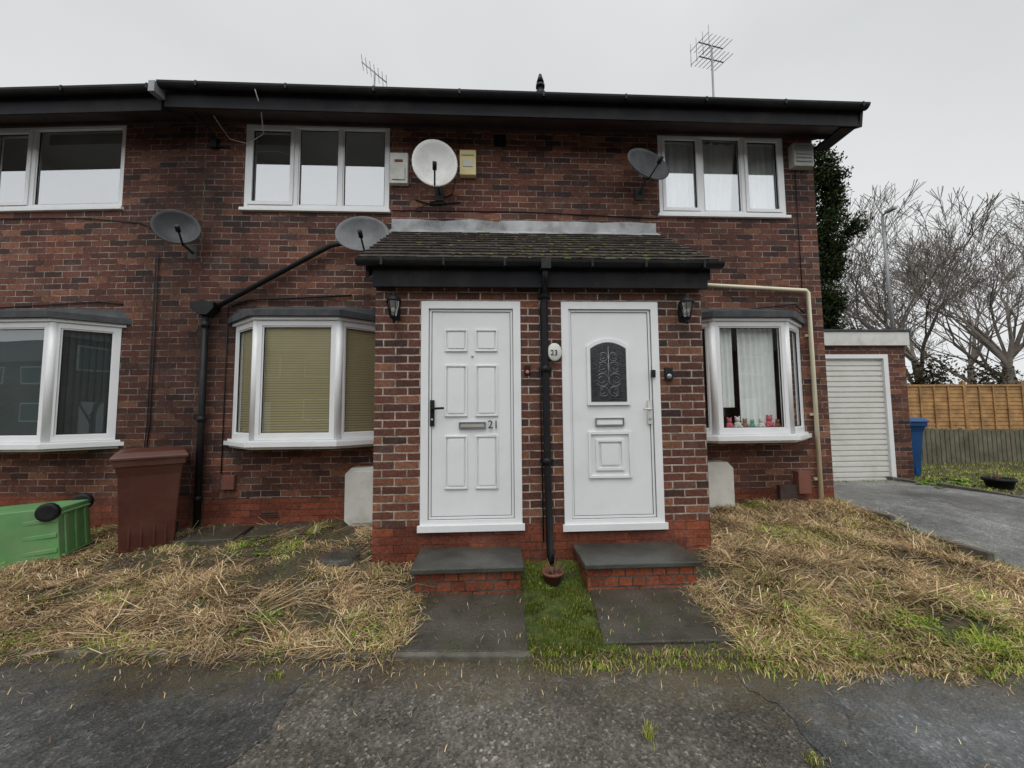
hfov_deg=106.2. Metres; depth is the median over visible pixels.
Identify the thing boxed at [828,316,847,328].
shrubs
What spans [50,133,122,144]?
curtains
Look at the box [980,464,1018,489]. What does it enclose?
flower pot
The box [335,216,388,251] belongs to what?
satellite dish
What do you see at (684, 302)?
wall lantern
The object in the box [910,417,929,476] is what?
wheelie bin
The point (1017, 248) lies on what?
bare tree
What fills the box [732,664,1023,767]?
tarmac patch
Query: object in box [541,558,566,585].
flower pot
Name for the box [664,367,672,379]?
doorbell
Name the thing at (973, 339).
bare tree
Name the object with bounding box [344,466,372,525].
meter box
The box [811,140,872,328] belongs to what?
evergreen tree
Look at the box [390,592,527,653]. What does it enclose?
paving slab
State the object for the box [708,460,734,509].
meter box
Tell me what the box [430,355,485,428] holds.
door furniture
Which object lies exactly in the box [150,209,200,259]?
satellite dish
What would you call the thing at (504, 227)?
lead flashing
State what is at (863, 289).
bare tree
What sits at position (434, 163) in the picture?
satellite dish
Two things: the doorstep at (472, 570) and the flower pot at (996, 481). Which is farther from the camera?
the flower pot at (996, 481)
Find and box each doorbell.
[524,365,529,374]
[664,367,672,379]
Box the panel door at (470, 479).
[417,301,524,532]
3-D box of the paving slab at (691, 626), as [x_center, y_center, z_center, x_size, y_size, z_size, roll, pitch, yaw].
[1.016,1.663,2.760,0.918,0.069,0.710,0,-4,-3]
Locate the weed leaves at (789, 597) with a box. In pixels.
[0,477,1021,650]
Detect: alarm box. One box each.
[389,153,408,185]
[460,150,475,177]
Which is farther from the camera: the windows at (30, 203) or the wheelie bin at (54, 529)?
the windows at (30, 203)
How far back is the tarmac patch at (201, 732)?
1.93 m
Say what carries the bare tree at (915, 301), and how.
on the ground at (291, 564)
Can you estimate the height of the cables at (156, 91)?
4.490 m
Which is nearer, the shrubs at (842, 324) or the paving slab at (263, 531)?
the paving slab at (263, 531)
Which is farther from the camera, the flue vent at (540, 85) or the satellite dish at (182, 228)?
the flue vent at (540, 85)
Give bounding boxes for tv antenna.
[361,54,386,85]
[690,24,732,96]
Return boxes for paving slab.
[172,525,253,545]
[247,522,314,538]
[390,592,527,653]
[590,587,734,645]
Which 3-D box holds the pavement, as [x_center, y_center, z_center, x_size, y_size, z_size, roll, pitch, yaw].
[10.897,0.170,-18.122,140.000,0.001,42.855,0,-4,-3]
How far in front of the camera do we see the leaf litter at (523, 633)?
2.60 m
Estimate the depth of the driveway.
4.40 m
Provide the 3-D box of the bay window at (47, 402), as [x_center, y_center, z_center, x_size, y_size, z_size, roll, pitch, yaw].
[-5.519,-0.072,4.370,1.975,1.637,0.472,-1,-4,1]
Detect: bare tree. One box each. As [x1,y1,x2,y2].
[819,179,1023,384]
[822,196,911,328]
[827,259,883,328]
[841,202,1002,333]
[841,269,907,328]
[850,241,1023,383]
[861,226,1023,382]
[883,204,1023,383]
[952,192,1023,383]
[975,220,1023,303]
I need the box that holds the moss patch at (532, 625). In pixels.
[521,560,624,653]
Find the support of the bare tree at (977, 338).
on the ground at (291, 564)
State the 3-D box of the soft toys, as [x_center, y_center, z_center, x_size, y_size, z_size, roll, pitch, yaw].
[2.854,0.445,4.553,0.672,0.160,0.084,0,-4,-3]
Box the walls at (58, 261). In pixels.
[0,117,206,528]
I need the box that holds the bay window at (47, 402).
[0,308,131,451]
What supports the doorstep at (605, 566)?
on the ground at (291, 564)
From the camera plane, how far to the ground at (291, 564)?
3.00 m
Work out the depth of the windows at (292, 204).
4.84 m
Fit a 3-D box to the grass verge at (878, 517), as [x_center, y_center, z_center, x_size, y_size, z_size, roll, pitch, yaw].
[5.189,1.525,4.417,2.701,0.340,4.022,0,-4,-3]
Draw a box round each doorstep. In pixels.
[410,546,524,595]
[573,542,701,591]
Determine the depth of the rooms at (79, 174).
5.52 m
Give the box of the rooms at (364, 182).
[254,132,781,426]
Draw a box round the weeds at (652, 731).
[267,659,823,767]
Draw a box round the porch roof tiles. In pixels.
[357,232,718,260]
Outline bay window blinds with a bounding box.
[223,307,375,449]
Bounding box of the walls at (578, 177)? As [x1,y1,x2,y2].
[188,123,834,528]
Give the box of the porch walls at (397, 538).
[372,288,711,564]
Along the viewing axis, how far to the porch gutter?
3.57 m
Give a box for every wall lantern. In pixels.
[386,292,401,323]
[678,293,693,323]
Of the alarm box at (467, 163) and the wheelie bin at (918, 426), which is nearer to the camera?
the alarm box at (467, 163)
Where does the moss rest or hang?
on the ground at (291, 564)
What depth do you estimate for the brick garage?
6.55 m
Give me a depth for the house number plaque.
3.60 m
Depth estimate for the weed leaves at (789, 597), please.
2.79 m
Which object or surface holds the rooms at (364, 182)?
attached to the walls at (578, 177)
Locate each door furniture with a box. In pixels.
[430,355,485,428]
[595,352,655,425]
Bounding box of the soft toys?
[726,415,781,426]
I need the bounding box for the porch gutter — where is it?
[355,257,724,289]
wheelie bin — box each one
[0,493,93,568]
[109,446,188,553]
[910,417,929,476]
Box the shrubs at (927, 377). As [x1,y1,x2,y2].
[906,347,1023,384]
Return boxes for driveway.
[833,480,1023,571]
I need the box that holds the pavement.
[0,659,1022,767]
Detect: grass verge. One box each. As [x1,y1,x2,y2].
[512,635,887,679]
[727,640,1023,693]
[830,478,1022,570]
[910,461,1023,495]
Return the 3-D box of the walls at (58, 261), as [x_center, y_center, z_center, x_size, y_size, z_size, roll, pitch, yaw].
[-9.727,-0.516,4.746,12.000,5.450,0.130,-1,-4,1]
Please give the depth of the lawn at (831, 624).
2.91 m
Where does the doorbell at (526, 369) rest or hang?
attached to the porch walls at (397, 538)
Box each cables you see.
[0,80,164,446]
[190,89,823,563]
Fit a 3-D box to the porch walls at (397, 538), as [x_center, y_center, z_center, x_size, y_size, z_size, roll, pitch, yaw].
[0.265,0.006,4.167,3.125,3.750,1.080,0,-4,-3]
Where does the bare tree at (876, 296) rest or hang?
on the ground at (291, 564)
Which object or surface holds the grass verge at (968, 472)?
on the ground at (291, 564)
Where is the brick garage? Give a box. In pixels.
[824,329,914,480]
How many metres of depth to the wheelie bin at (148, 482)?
3.80 m
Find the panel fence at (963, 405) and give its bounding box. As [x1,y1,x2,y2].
[907,381,1023,446]
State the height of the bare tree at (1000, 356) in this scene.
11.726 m
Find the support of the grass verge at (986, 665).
on the ground at (291, 564)
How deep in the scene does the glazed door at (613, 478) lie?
3.64 m
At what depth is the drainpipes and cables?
4.45 m
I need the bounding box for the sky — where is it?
[0,0,1023,383]
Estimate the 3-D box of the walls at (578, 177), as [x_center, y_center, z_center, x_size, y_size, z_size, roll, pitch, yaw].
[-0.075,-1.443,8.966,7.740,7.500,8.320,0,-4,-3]
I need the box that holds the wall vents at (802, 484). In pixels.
[221,134,811,517]
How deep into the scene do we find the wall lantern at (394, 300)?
3.49 m
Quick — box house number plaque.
[548,343,561,360]
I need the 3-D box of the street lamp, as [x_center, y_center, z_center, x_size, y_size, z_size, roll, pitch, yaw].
[13.648,-1.995,13.634,0.240,8.590,0.625,-1,-4,13]
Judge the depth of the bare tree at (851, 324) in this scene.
14.84 m
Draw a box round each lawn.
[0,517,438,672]
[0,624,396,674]
[347,560,779,664]
[690,497,1023,683]
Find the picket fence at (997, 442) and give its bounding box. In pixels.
[921,427,1023,462]
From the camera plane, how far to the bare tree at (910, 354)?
14.32 m
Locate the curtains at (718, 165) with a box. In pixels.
[256,133,775,210]
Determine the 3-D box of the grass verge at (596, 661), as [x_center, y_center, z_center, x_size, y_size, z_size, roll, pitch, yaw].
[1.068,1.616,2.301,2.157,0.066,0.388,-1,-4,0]
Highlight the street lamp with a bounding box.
[880,206,897,328]
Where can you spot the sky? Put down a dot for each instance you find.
(942, 81)
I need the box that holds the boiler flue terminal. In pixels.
[788,143,813,169]
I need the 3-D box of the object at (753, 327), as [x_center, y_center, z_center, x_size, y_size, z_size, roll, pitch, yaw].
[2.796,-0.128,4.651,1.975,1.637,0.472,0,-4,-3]
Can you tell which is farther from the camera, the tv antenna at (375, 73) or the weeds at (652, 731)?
the tv antenna at (375, 73)
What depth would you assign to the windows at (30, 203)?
4.75 m
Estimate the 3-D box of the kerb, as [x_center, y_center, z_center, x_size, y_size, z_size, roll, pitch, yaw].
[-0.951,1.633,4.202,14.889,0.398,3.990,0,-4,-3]
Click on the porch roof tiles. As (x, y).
(483, 245)
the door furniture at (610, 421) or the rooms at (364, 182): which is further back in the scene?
the rooms at (364, 182)
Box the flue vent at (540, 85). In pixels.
[536,74,544,90]
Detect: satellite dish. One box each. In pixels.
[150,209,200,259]
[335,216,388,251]
[412,139,457,200]
[628,148,668,200]
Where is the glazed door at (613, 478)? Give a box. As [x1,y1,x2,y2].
[561,302,668,531]
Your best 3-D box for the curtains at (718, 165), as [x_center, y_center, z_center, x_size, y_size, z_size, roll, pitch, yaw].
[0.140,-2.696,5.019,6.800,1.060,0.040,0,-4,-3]
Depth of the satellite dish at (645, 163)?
4.70 m
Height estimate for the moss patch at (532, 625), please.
0.107 m
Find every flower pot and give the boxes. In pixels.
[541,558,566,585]
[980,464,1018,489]
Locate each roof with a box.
[0,82,194,128]
[156,79,870,150]
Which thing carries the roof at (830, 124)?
attached to the walls at (578, 177)
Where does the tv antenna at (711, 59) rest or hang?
attached to the roof at (830, 124)
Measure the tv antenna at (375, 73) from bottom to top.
2.533 m
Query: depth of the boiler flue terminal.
4.98 m
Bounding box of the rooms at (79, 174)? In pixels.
[0,132,122,431]
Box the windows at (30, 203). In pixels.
[0,125,126,212]
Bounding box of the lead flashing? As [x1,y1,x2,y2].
[389,219,659,234]
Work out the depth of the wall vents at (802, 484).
4.70 m
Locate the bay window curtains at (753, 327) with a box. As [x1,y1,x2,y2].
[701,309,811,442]
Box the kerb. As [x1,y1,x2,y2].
[0,476,1023,662]
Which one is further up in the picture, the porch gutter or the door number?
the porch gutter
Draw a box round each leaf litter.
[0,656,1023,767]
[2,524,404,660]
[395,591,735,652]
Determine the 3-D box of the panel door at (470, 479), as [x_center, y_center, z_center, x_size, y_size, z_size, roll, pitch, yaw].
[-0.379,0.278,3.595,0.970,2.121,0.120,0,-4,-3]
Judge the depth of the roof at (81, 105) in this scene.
4.30 m
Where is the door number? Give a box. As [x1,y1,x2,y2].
[488,420,496,427]
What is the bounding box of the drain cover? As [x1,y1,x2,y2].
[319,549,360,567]
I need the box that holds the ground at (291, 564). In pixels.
[0,451,1023,667]
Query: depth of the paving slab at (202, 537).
4.08 m
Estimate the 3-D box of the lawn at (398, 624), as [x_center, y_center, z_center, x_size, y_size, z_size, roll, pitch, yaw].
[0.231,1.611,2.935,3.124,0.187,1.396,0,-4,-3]
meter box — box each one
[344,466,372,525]
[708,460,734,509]
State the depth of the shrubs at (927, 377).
13.63 m
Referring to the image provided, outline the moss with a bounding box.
[521,558,619,665]
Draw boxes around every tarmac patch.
[0,662,320,767]
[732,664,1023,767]
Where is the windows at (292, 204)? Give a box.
[238,124,790,218]
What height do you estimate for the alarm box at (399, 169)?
0.390 m

